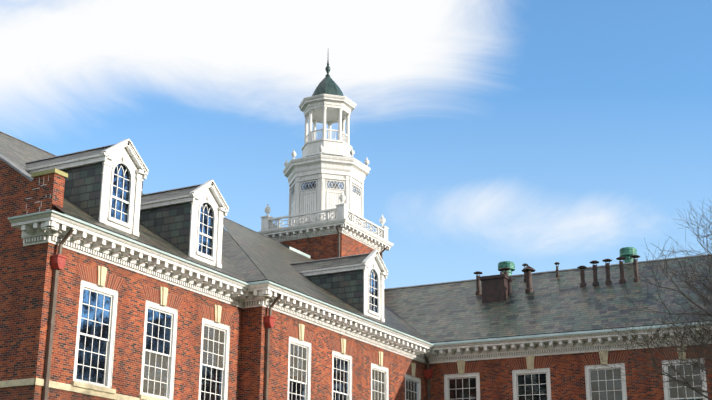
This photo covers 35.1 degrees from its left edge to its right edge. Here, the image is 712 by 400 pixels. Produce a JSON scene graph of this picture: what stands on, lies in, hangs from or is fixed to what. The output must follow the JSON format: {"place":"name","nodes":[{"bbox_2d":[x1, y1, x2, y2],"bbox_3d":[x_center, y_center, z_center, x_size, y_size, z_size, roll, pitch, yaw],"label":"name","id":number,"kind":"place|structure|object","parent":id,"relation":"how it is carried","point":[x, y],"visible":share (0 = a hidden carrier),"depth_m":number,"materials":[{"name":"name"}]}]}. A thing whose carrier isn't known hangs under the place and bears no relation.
{"place":"outdoors","nodes":[
{"label":"outdoors","id":0,"kind":"place"},
{"bbox_2d":[0,0,711,288],"label":"sky","id":1,"kind":"structure","parent":0,"point":[539,134],"materials":[{"name":"blue"}]},
{"label":"ground","id":2,"kind":"structure","parent":0,"visible":0},
{"bbox_2d":[0,159,711,399],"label":"brick walls","id":3,"kind":"structure","parent":2,"relation":"on","point":[26,275],"depth_m":35.96,"materials":[{"name":"red brick"}]},
{"bbox_2d":[26,175,50,210],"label":"bricks","id":4,"kind":"object","parent":3,"relation":"attached to","point":[38,188],"visible":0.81,"depth_m":32.15,"materials":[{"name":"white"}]},
{"bbox_2d":[31,168,67,177],"bbox_3d":[-8.820,-0.709,32.451,0.900,0.120,0.540,-9,-20,27],"label":"pier cap","id":5,"kind":"object","parent":3,"relation":"on","point":[50,171],"visible":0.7,"depth_m":32.24,"materials":[{"name":"stone"}]},
{"bbox_2d":[0,132,430,342],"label":"slate roofs","id":6,"kind":"structure","parent":3,"relation":"on","point":[248,255],"depth_m":42.51,"materials":[{"name":"grey stone"}]},
{"bbox_2d":[60,162,362,312],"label":"dormer cheeks","id":7,"kind":"object","parent":6,"relation":"on","point":[169,224],"visible":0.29,"depth_m":37.83,"materials":[{"name":"grey stone"}]},
{"bbox_2d":[0,131,711,289],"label":"roof ridge","id":8,"kind":"structure","parent":6,"relation":"on","point":[10,163],"depth_m":47.52,"materials":[{"name":"grey metal"}]},
{"bbox_2d":[8,210,710,345],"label":"copper gutters","id":9,"kind":"object","parent":6,"relation":"on","point":[433,344],"visible":0.88,"depth_m":45.10,"materials":[{"name":"grey metal"}]},
{"bbox_2d":[42,225,430,399],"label":"downspouts","id":10,"kind":"object","parent":3,"relation":"attached to","point":[46,374],"visible":0.81,"depth_m":31.40,"materials":[{"name":"paint"}]},
{"bbox_2d":[51,254,432,378],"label":"leader heads","id":11,"kind":"object","parent":10,"relation":"attached to","point":[56,263],"visible":0.94,"depth_m":31.61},
{"bbox_2d":[291,193,358,214],"bbox_3d":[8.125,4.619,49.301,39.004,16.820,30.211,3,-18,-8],"label":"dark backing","id":12,"kind":"object","parent":3,"relation":"on","point":[329,206],"visible":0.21,"depth_m":61.36,"materials":[{"name":"black"}]},
{"bbox_2d":[0,265,685,399],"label":"stone trim","id":13,"kind":"structure","parent":3,"relation":"attached to","point":[90,389],"depth_m":33.19,"materials":[{"name":"beige stone"}]},
{"bbox_2d":[9,94,711,399],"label":"white trim","id":14,"kind":"structure","parent":3,"relation":"attached to","point":[320,218],"depth_m":43.29,"materials":[{"name":"paint"}]},
{"bbox_2d":[76,164,416,399],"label":"glazing","id":15,"kind":"structure","parent":14,"relation":"on","point":[410,386],"depth_m":35.55,"materials":[{"name":"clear glass"}]},
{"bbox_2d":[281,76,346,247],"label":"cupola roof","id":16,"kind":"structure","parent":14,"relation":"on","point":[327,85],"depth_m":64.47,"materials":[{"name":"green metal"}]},
{"bbox_2d":[325,60,329,75],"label":"finial","id":17,"kind":"object","parent":16,"relation":"on","point":[327,68],"visible":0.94,"depth_m":65.51,"materials":[{"name":"grey metal"}]},
{"bbox_2d":[264,107,385,225],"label":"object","id":18,"kind":"object","parent":14,"relation":"on","point":[341,129],"visible":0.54,"depth_m":63.62,"materials":[{"name":"paint"}]},
{"bbox_2d":[449,365,702,399],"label":"windows","id":19,"kind":"structure","parent":14,"relation":"attached to","point":[456,384],"depth_m":46.71,"materials":[{"name":"grey glass"}]},
{"bbox_2d":[77,263,705,378],"bbox_3d":[8.794,5.412,42.849,36.617,0.743,16.872,3,-18,-8],"label":"arch mortar","id":20,"kind":"object","parent":3,"relation":"attached to","point":[386,366],"visible":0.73,"depth_m":44.11,"materials":[{"name":"brown"}]},
{"bbox_2d":[77,263,707,377],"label":"jack arches","id":21,"kind":"structure","parent":3,"relation":"attached to","point":[156,294],"depth_m":44.24,"materials":[{"name":"brick"}]},
{"bbox_2d":[384,255,711,342],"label":"slate roof","id":22,"kind":"structure","parent":3,"relation":"on","point":[564,301],"depth_m":51.06,"materials":[{"name":"grey stone"}]},
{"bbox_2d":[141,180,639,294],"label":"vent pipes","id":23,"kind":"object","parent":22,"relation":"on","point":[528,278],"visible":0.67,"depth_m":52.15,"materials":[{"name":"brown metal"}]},
{"bbox_2d":[476,257,637,302],"bbox_3d":[1.039,2.417,50.149,22.850,2.821,6.274,7,-19,-20],"label":"roof vent box","id":24,"kind":"object","parent":22,"relation":"on","point":[496,288],"visible":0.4,"depth_m":53.40,"materials":[{"name":"brown metal"}]},
{"bbox_2d":[498,247,636,274],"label":"roof ventilators","id":25,"kind":"object","parent":24,"relation":"on","point":[626,252],"visible":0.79,"depth_m":54.30,"materials":[{"name":"green metal"}]},
{"bbox_2d":[588,199,711,399],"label":"bare tree","id":26,"kind":"object","parent":2,"relation":"on","point":[700,339],"visible":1,"depth_m":29.12,"materials":[{"name":"brown plant"}]}
]}

